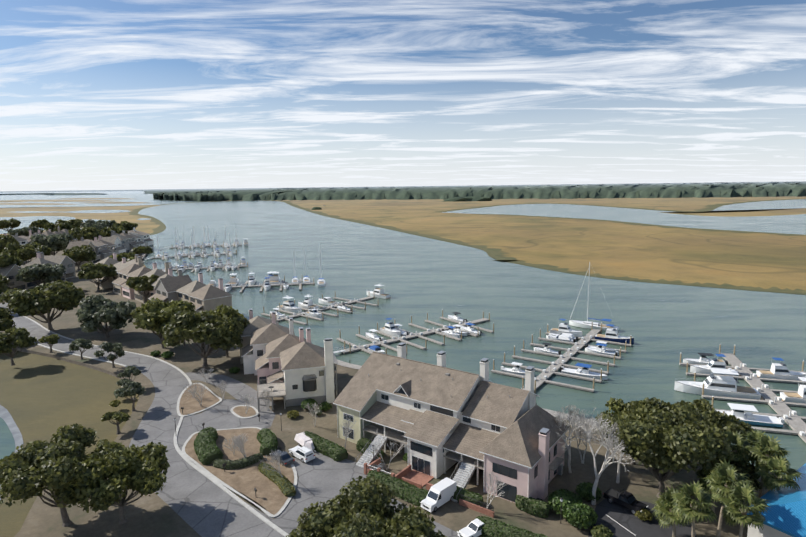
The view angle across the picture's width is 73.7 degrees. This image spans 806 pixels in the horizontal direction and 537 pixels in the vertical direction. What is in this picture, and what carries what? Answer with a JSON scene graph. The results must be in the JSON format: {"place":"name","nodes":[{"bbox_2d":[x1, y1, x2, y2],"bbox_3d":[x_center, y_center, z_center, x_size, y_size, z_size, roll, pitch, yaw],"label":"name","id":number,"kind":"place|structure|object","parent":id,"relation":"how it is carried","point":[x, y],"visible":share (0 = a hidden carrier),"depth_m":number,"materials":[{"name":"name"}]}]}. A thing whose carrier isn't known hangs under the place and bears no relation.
{"place":"outdoors","nodes":[
{"label":"outdoors","id":0,"kind":"place"},
{"bbox_2d":[0,417,14,458],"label":"pond","id":1,"kind":"structure","parent":0,"point":[7,444],"depth_m":98.03,"materials":[{"name":"teal liquid"}]},
{"bbox_2d":[4,226,74,245],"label":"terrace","id":2,"kind":"structure","parent":0,"point":[22,240],"depth_m":398.80,"materials":[{"name":"white paint"}]},
{"bbox_2d":[0,350,138,536],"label":"lawn","id":3,"kind":"structure","parent":0,"point":[43,398],"depth_m":116.83,"materials":[{"name":"plant"}]},
{"bbox_2d":[0,405,22,499],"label":"path","id":4,"kind":"structure","parent":3,"relation":"on","point":[6,416],"depth_m":103.89,"materials":[{"name":"grey concrete"}]},
{"bbox_2d":[0,191,217,207],"bbox_3d":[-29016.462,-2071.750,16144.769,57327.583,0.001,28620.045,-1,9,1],"label":"water","id":5,"kind":"structure","parent":0,"point":[139,196],"depth_m":2659.51,"materials":[{"name":"blue liquid"}]},
{"bbox_2d":[0,188,251,192],"bbox_3d":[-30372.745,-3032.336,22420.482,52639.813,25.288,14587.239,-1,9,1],"label":"sea","id":6,"kind":"structure","parent":0,"point":[104,190],"depth_m":15272.72,"materials":[{"name":"blue liquid"}]},
{"bbox_2d":[0,302,288,536],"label":"road asphalt","id":7,"kind":"structure","parent":0,"point":[182,497],"depth_m":103.91,"materials":[{"name":"grey asphalt"}]},
{"bbox_2d":[161,433,273,536],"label":"road","id":8,"kind":"structure","parent":0,"point":[215,496],"depth_m":79.10,"materials":[{"name":"grey asphalt"}]},
{"bbox_2d":[177,399,275,430],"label":"court asphalt","id":9,"kind":"structure","parent":0,"point":[220,414],"depth_m":104.58,"materials":[{"name":"grey asphalt"}]},
{"bbox_2d":[144,188,376,193],"bbox_3d":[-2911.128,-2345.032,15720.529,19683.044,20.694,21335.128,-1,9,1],"label":"land","id":10,"kind":"structure","parent":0,"point":[158,191],"depth_m":7253.74,"materials":[{"name":"green plant"}]},
{"bbox_2d":[266,449,458,536],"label":"parking asphalt","id":11,"kind":"structure","parent":0,"point":[323,478],"depth_m":80.76,"materials":[{"name":"grey asphalt"}]},
{"bbox_2d":[288,445,314,462],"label":"white suv","id":12,"kind":"object","parent":11,"relation":"on","point":[304,454],"visible":1,"depth_m":88.06,"materials":[{"name":"white paint"}]},
{"bbox_2d":[0,239,773,536],"bbox_3d":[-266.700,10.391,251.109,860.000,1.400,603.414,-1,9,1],"label":"ground","id":13,"kind":"structure","parent":0,"point":[153,515],"depth_m":83.77,"materials":[{"name":"brown soil"}]},
{"bbox_2d":[0,308,15,330],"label":"live oak tree","id":14,"kind":"object","parent":13,"relation":"on","point":[6,320],"visible":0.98,"depth_m":157.70,"materials":[{"name":"green plant"}]},
{"bbox_2d":[0,253,24,267],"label":"live oak tree","id":15,"kind":"object","parent":13,"relation":"on","point":[6,259],"visible":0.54,"depth_m":234.09,"materials":[{"name":"green plant"}]},
{"bbox_2d":[0,327,37,365],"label":"live oak tree","id":16,"kind":"object","parent":13,"relation":"on","point":[19,337],"visible":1,"depth_m":137.20,"materials":[{"name":"green plant"}]},
{"bbox_2d":[7,226,42,236],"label":"live oak tree","id":17,"kind":"object","parent":13,"relation":"on","point":[23,231],"visible":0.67,"depth_m":435.15,"materials":[{"name":"green plant"}]},
{"bbox_2d":[1,241,51,263],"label":"live oak tree","id":18,"kind":"object","parent":13,"relation":"on","point":[26,252],"visible":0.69,"depth_m":291.94,"materials":[{"name":"green plant"}]},
{"bbox_2d":[0,252,75,294],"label":"house","id":19,"kind":"structure","parent":13,"relation":"on","point":[11,271],"depth_m":256.71,"materials":[{"name":"white paint"}]},
{"bbox_2d":[15,263,65,284],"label":"live oak tree","id":20,"kind":"object","parent":13,"relation":"on","point":[48,273],"visible":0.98,"depth_m":230.58,"materials":[{"name":"green plant"}]},
{"bbox_2d":[0,280,84,330],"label":"live oak tree","id":21,"kind":"object","parent":13,"relation":"on","point":[42,299],"visible":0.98,"depth_m":165.04,"materials":[{"name":"green plant"}]},
{"bbox_2d":[30,233,72,255],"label":"live oak tree","id":22,"kind":"object","parent":13,"relation":"on","point":[57,242],"visible":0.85,"depth_m":347.09,"materials":[{"name":"green plant"}]},
{"bbox_2d":[44,219,73,231],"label":"live oak tree","id":23,"kind":"object","parent":13,"relation":"on","point":[62,224],"visible":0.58,"depth_m":477.79,"materials":[{"name":"green plant"}]},
{"bbox_2d":[0,423,127,526],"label":"live oak tree","id":24,"kind":"object","parent":13,"relation":"on","point":[29,470],"visible":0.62,"depth_m":66.95,"materials":[{"name":"green plant"}]},
{"bbox_2d":[62,245,96,269],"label":"live oak tree","id":25,"kind":"object","parent":13,"relation":"on","point":[77,253],"visible":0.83,"depth_m":299.43,"materials":[{"name":"green plant"}]},
{"bbox_2d":[69,338,93,359],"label":"live oak tree","id":26,"kind":"object","parent":13,"relation":"on","point":[75,344],"visible":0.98,"depth_m":141.53,"materials":[{"name":"green plant"}]},
{"bbox_2d":[68,226,104,240],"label":"live oak tree","id":27,"kind":"object","parent":13,"relation":"on","point":[86,232],"visible":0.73,"depth_m":409.97,"materials":[{"name":"green plant"}]},
{"bbox_2d":[77,262,116,289],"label":"live oak tree","id":28,"kind":"object","parent":13,"relation":"on","point":[90,270],"visible":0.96,"depth_m":236.88,"materials":[{"name":"green plant"}]},
{"bbox_2d":[75,294,135,337],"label":"live oak tree","id":29,"kind":"object","parent":13,"relation":"on","point":[93,313],"visible":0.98,"depth_m":158.90,"materials":[{"name":"green plant"}]},
{"bbox_2d":[94,342,124,367],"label":"live oak tree","id":30,"kind":"object","parent":13,"relation":"on","point":[116,349],"visible":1,"depth_m":133.73,"materials":[{"name":"green plant"}]},
{"bbox_2d":[66,227,153,265],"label":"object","id":31,"kind":"structure","parent":13,"relation":"on","point":[106,247],"depth_m":356.26,"materials":[{"name":"white paint"}]},
{"bbox_2d":[101,411,130,434],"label":"live oak tree","id":32,"kind":"object","parent":13,"relation":"on","point":[120,417],"visible":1,"depth_m":98.34,"materials":[{"name":"green plant"}]},
{"bbox_2d":[65,441,169,524],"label":"live oak tree","id":33,"kind":"object","parent":13,"relation":"on","point":[138,469],"visible":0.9,"depth_m":69.99,"materials":[{"name":"green plant"}]},
{"bbox_2d":[113,378,145,411],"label":"live oak tree","id":34,"kind":"object","parent":13,"relation":"on","point":[131,388],"visible":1,"depth_m":107.60,"materials":[{"name":"green plant"}]},
{"bbox_2d":[126,274,158,302],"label":"live oak tree","id":35,"kind":"object","parent":13,"relation":"on","point":[140,283],"visible":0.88,"depth_m":207.95,"materials":[{"name":"green plant"}]},
{"bbox_2d":[130,297,196,348],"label":"live oak tree","id":36,"kind":"object","parent":13,"relation":"on","point":[152,314],"visible":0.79,"depth_m":147.22,"materials":[{"name":"green plant"}]},
{"bbox_2d":[95,252,232,313],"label":"townhouses","id":37,"kind":"structure","parent":13,"relation":"on","point":[167,285],"depth_m":200.42,"materials":[{"name":"white paint"}]},
{"bbox_2d":[177,383,221,416],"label":"island kerb","id":38,"kind":"structure","parent":13,"relation":"on","point":[178,402],"depth_m":111.92,"materials":[{"name":"concrete"}]},
{"bbox_2d":[179,384,219,414],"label":"island bed","id":39,"kind":"object","parent":38,"relation":"on","point":[189,404],"visible":0.81,"depth_m":113.34,"materials":[{"name":"beige soil"}]},
{"bbox_2d":[162,310,249,366],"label":"live oak tree","id":40,"kind":"object","parent":13,"relation":"on","point":[215,331],"visible":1,"depth_m":130.51,"materials":[{"name":"green plant"}]},
{"bbox_2d":[210,304,239,356],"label":"live oak tree","id":41,"kind":"object","parent":13,"relation":"on","point":[221,310],"visible":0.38,"depth_m":139.00,"materials":[{"name":"green plant"}]},
{"bbox_2d":[182,427,297,517],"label":"island kerb","id":42,"kind":"structure","parent":13,"relation":"on","point":[278,513],"depth_m":82.06,"materials":[{"name":"concrete"}]},
{"bbox_2d":[185,428,293,514],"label":"island bed","id":43,"kind":"object","parent":42,"relation":"on","point":[270,497],"visible":0.54,"depth_m":84.57,"materials":[{"name":"brown soil"}]},
{"bbox_2d":[193,427,223,464],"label":"hedge","id":44,"kind":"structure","parent":43,"relation":"on","point":[208,451],"depth_m":90.10,"materials":[{"name":"green plant"}]},
{"bbox_2d":[212,453,263,469],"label":"hedge","id":45,"kind":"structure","parent":43,"relation":"on","point":[242,462],"depth_m":86.32,"materials":[{"name":"green plant"}]},
{"bbox_2d":[256,428,277,454],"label":"hedge","id":46,"kind":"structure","parent":43,"relation":"on","point":[266,438],"depth_m":92.25,"materials":[{"name":"green plant"}]},
{"bbox_2d":[258,462,295,496],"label":"shrubs","id":47,"kind":"object","parent":43,"relation":"on","point":[284,484],"visible":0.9,"depth_m":81.22,"materials":[{"name":"green plant"}]},
{"bbox_2d":[240,309,338,411],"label":"townhouse row","id":48,"kind":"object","parent":13,"relation":"on","point":[277,359],"visible":0.98,"depth_m":114.82,"materials":[{"name":"white paint"}]},
{"bbox_2d":[294,432,315,451],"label":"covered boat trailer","id":49,"kind":"object","parent":13,"relation":"on","point":[302,439],"visible":0.88,"depth_m":92.53,"materials":[{"name":"white fabric"}]},
{"bbox_2d":[304,431,347,461],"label":"hedge","id":50,"kind":"object","parent":13,"relation":"on","point":[336,452],"visible":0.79,"depth_m":89.90,"materials":[{"name":"green plant"}]},
{"bbox_2d":[286,476,446,536],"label":"live oak tree","id":51,"kind":"object","parent":13,"relation":"on","point":[360,509],"visible":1,"depth_m":56.45,"materials":[{"name":"green plant"}]},
{"bbox_2d":[356,438,383,460],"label":"hedge","id":52,"kind":"object","parent":13,"relation":"on","point":[361,444],"visible":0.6,"depth_m":90.49,"materials":[{"name":"green plant"}]},
{"bbox_2d":[142,248,601,426],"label":"bank","id":53,"kind":"structure","parent":13,"relation":"on","point":[346,364],"depth_m":108.11,"materials":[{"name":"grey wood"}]},
{"bbox_2d":[367,470,427,506],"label":"hedge","id":54,"kind":"object","parent":13,"relation":"on","point":[410,493],"visible":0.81,"depth_m":77.52,"materials":[{"name":"green plant"}]},
{"bbox_2d":[420,477,456,511],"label":"white van","id":55,"kind":"object","parent":13,"relation":"on","point":[440,493],"visible":0.98,"depth_m":75.14,"materials":[{"name":"white paint"}]},
{"bbox_2d":[333,342,568,516],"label":"townhouse block","id":56,"kind":"structure","parent":13,"relation":"on","point":[440,418],"depth_m":85.57,"materials":[{"name":"white paint"}]},
{"bbox_2d":[454,486,483,505],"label":"hedge","id":57,"kind":"object","parent":13,"relation":"on","point":[478,497],"visible":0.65,"depth_m":75.78,"materials":[{"name":"green plant"}]},
{"bbox_2d":[457,519,483,536],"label":"car","id":58,"kind":"object","parent":13,"relation":"on","point":[473,528],"visible":0.56,"depth_m":68.50,"materials":[{"name":"white paint"}]},
{"bbox_2d":[476,516,547,536],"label":"hedge","id":59,"kind":"object","parent":13,"relation":"on","point":[491,527],"visible":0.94,"depth_m":67.93,"materials":[{"name":"green plant"}]},
{"bbox_2d":[515,495,550,517],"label":"hedge","id":60,"kind":"object","parent":13,"relation":"on","point":[535,507],"visible":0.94,"depth_m":73.09,"materials":[{"name":"green plant"}]},
{"bbox_2d":[547,488,582,515],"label":"shrub","id":61,"kind":"object","parent":13,"relation":"on","point":[566,495],"visible":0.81,"depth_m":72.64,"materials":[{"name":"green plant"}]},
{"bbox_2d":[550,410,592,472],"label":"bare tree","id":62,"kind":"object","parent":13,"relation":"on","point":[560,421],"visible":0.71,"depth_m":83.53,"materials":[{"name":"grey plant"}]},
{"bbox_2d":[563,502,597,528],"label":"shrub","id":63,"kind":"object","parent":13,"relation":"on","point":[580,516],"visible":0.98,"depth_m":69.67,"materials":[{"name":"green plant"}]},
{"bbox_2d":[563,410,601,463],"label":"bare tree","id":64,"kind":"object","parent":13,"relation":"on","point":[582,415],"visible":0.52,"depth_m":86.28,"materials":[{"name":"grey plant"}]},
{"bbox_2d":[575,482,601,500],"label":"shrub","id":65,"kind":"object","parent":13,"relation":"on","point":[584,490],"visible":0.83,"depth_m":75.72,"materials":[{"name":"green plant"}]},
{"bbox_2d":[556,408,634,504],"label":"bare tree","id":66,"kind":"object","parent":13,"relation":"on","point":[607,457],"visible":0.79,"depth_m":74.54,"materials":[{"name":"grey plant"}]},
{"bbox_2d":[590,524,612,536],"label":"shrub","id":67,"kind":"object","parent":13,"relation":"on","point":[598,531],"visible":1,"depth_m":67.61,"materials":[{"name":"green plant"}]},
{"bbox_2d":[595,397,642,464],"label":"live oak tree","id":68,"kind":"object","parent":13,"relation":"on","point":[617,406],"visible":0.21,"depth_m":85.59,"materials":[{"name":"green plant"}]},
{"bbox_2d":[597,397,732,497],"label":"live oak tree","id":69,"kind":"object","parent":13,"relation":"on","point":[655,436],"visible":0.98,"depth_m":71.62,"materials":[{"name":"green plant"}]},
{"bbox_2d":[652,484,691,536],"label":"sabal palm","id":70,"kind":"object","parent":13,"relation":"on","point":[667,518],"visible":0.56,"depth_m":67.09,"materials":[{"name":"green plant"}]},
{"bbox_2d":[669,480,717,536],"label":"sabal palm","id":71,"kind":"object","parent":13,"relation":"on","point":[692,513],"visible":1,"depth_m":61.16,"materials":[{"name":"green plant"}]},
{"bbox_2d":[695,460,724,512],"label":"sabal palm","id":72,"kind":"object","parent":13,"relation":"on","point":[704,471],"visible":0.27,"depth_m":72.44,"materials":[{"name":"green plant"}]},
{"bbox_2d":[674,398,753,439],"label":"live oak tree","id":73,"kind":"object","parent":13,"relation":"on","point":[725,422],"visible":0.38,"depth_m":80.57,"materials":[{"name":"green plant"}]},
{"bbox_2d":[703,458,753,536],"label":"sabal palm","id":74,"kind":"object","parent":13,"relation":"on","point":[726,474],"visible":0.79,"depth_m":64.66,"materials":[{"name":"green plant"}]},
{"bbox_2d":[706,452,761,496],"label":"live oak tree","id":75,"kind":"object","parent":13,"relation":"on","point":[745,468],"visible":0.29,"depth_m":73.57,"materials":[{"name":"green plant"}]},
{"bbox_2d":[717,429,753,488],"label":"sabal palm","id":76,"kind":"object","parent":13,"relation":"on","point":[740,444],"visible":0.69,"depth_m":74.49,"materials":[{"name":"green plant"}]},
{"bbox_2d":[718,481,770,536],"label":"sabal palm","id":77,"kind":"object","parent":13,"relation":"on","point":[731,513],"visible":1,"depth_m":60.27,"materials":[{"name":"green plant"}]},
{"bbox_2d":[743,428,772,465],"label":"sabal palm","id":78,"kind":"object","parent":13,"relation":"on","point":[755,435],"visible":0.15,"depth_m":76.70,"materials":[{"name":"green plant"}]},
{"bbox_2d":[747,432,789,497],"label":"sabal palm","id":79,"kind":"object","parent":13,"relation":"on","point":[769,445],"visible":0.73,"depth_m":72.47,"materials":[{"name":"green plant"}]},
{"bbox_2d":[747,463,805,536],"bbox_3d":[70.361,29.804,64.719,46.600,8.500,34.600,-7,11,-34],"label":"swimming pool","id":80,"kind":"structure","parent":13,"relation":"on","point":[784,515],"depth_m":64.08,"materials":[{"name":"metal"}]},
{"bbox_2d":[754,455,804,490],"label":"sabal palm","id":81,"kind":"object","parent":13,"relation":"on","point":[778,478],"visible":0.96,"depth_m":68.74,"materials":[{"name":"green plant"}]},
{"bbox_2d":[0,181,805,294],"bbox_3d":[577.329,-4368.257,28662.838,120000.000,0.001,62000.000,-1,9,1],"label":"marsh","id":82,"kind":"structure","parent":0,"point":[656,253],"depth_m":450.29,"materials":[{"name":"beige plant"}]},
{"bbox_2d":[0,216,75,233],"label":"marsh pool","id":83,"kind":"structure","parent":82,"relation":"in","point":[26,221],"depth_m":853.92,"materials":[{"name":"liquid"}]},
{"bbox_2d":[128,207,165,234],"bbox_3d":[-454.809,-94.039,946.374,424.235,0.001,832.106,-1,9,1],"label":"bank fringe","id":84,"kind":"object","parent":82,"relation":"on","point":[160,228],"visible":0.9,"depth_m":757.47,"materials":[{"name":"beige plant"}]},
{"bbox_2d":[153,181,805,200],"bbox_3d":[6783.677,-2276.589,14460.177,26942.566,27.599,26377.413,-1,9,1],"label":"tree line","id":85,"kind":"object","parent":82,"relation":"on","point":[689,190],"visible":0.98,"depth_m":1966.31,"materials":[{"name":"green plant"}]},
{"bbox_2d":[172,200,805,294],"bbox_3d":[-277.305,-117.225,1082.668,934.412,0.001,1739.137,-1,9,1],"label":"bank fringe","id":86,"kind":"object","parent":82,"relation":"on","point":[496,254],"visible":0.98,"depth_m":302.21,"materials":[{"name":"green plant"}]},
{"bbox_2d":[436,198,805,211],"bbox_3d":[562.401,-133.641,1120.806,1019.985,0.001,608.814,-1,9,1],"label":"creek bank fringe","id":87,"kind":"object","parent":82,"relation":"on","point":[712,207],"visible":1,"depth_m":1045.99,"materials":[{"name":"green plant"}]},
{"bbox_2d":[477,214,805,235],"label":"marsh bank","id":88,"kind":"structure","parent":82,"relation":"on","point":[642,224],"depth_m":559.96,"materials":[{"name":"green plant"}]},
{"bbox_2d":[0,0,805,190],"label":"sky","id":89,"kind":"structure","parent":0,"point":[95,94],"materials":[{"name":"blue"}]},
{"bbox_2d":[138,201,805,473],"bbox_3d":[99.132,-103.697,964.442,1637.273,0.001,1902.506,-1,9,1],"label":"river water","id":90,"kind":"structure","parent":0,"point":[420,277],"depth_m":205.48,"materials":[{"name":"teal liquid"}]},
{"bbox_2d":[209,274,314,292],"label":"dock","id":91,"kind":"object","parent":90,"relation":"in","point":[300,283],"visible":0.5,"depth_m":248.75,"materials":[{"name":"grey wood"}]},
{"bbox_2d":[277,295,301,312],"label":"yacht","id":92,"kind":"object","parent":90,"relation":"on","point":[289,306],"visible":0.96,"depth_m":197.26,"materials":[{"name":"white"}]},
{"bbox_2d":[261,291,378,324],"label":"dock","id":93,"kind":"object","parent":90,"relation":"on","point":[298,314],"visible":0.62,"depth_m":197.43,"materials":[{"name":"grey wood"}]},
{"bbox_2d":[333,309,493,353],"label":"dock","id":94,"kind":"object","parent":90,"relation":"on","point":[392,340],"visible":0.79,"depth_m":160.77,"materials":[{"name":"grey wood"}]},
{"bbox_2d":[490,321,631,392],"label":"dock","id":95,"kind":"object","parent":90,"relation":"on","point":[545,375],"visible":0.77,"depth_m":136.91,"materials":[{"name":"grey wood"}]},
{"bbox_2d":[548,319,582,336],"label":"cabin cruiser","id":96,"kind":"object","parent":90,"relation":"on","point":[564,328],"visible":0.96,"depth_m":161.82,"materials":[{"name":"white plastic"}]},
{"bbox_2d":[560,363,607,379],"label":"motorboat","id":97,"kind":"object","parent":90,"relation":"on","point":[584,372],"visible":0.85,"depth_m":127.29,"materials":[{"name":"white plastic"}]},
{"bbox_2d":[569,262,618,331],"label":"sailboat","id":98,"kind":"object","parent":90,"relation":"on","point":[587,324],"visible":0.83,"depth_m":169.31,"materials":[{"name":"white"}]},
{"bbox_2d":[592,324,633,343],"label":"cabin cruiser","id":99,"kind":"object","parent":90,"relation":"on","point":[612,335],"visible":0.9,"depth_m":154.16,"materials":[{"name":"white plastic"}]},
{"bbox_2d":[683,353,727,365],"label":"motorboat","id":100,"kind":"object","parent":90,"relation":"on","point":[703,359],"visible":0.58,"depth_m":134.50,"materials":[{"name":"white plastic"}]},
{"bbox_2d":[690,354,740,375],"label":"motorboat","id":101,"kind":"object","parent":90,"relation":"on","point":[713,363],"visible":0.73,"depth_m":127.27,"materials":[{"name":"white plastic"}]},
{"bbox_2d":[674,368,763,399],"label":"motorboat","id":102,"kind":"object","parent":90,"relation":"on","point":[722,386],"visible":1,"depth_m":114.46,"materials":[{"name":"white plastic"}]},
{"bbox_2d":[679,344,805,442],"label":"dock","id":103,"kind":"object","parent":90,"relation":"on","point":[785,412],"visible":0.85,"depth_m":112.81,"materials":[{"name":"grey wood"}]},
{"bbox_2d":[716,403,783,426],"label":"boat","id":104,"kind":"object","parent":90,"relation":"on","point":[738,410],"visible":0.79,"depth_m":101.94,"materials":[{"name":"white plastic"}]},
{"bbox_2d":[756,357,805,380],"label":"boat","id":105,"kind":"object","parent":90,"relation":"on","point":[779,371],"visible":0.9,"depth_m":123.32,"materials":[{"name":"white plastic"}]},
{"bbox_2d":[778,377,805,403],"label":"boat","id":106,"kind":"object","parent":90,"relation":"on","point":[799,396],"visible":0.92,"depth_m":110.61,"materials":[{"name":"white plastic"}]},
{"bbox_2d":[441,199,805,234],"bbox_3d":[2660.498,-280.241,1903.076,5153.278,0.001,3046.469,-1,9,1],"label":"creek water","id":107,"kind":"structure","parent":0,"point":[789,224],"depth_m":748.42,"materials":[{"name":"blue liquid"}]},
{"bbox_2d":[659,208,805,216],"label":"marsh spit","id":108,"kind":"structure","parent":107,"relation":"on","point":[747,213],"depth_m":787.34,"materials":[{"name":"brown plant"}]},
{"bbox_2d":[588,498,696,536],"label":"lot asphalt","id":109,"kind":"structure","parent":0,"point":[626,518],"depth_m":70.70,"materials":[{"name":"grey asphalt"}]},
{"bbox_2d":[603,488,647,514],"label":"car","id":110,"kind":"object","parent":109,"relation":"on","point":[629,501],"visible":0.94,"depth_m":74.01,"materials":[{"name":"black paint"}]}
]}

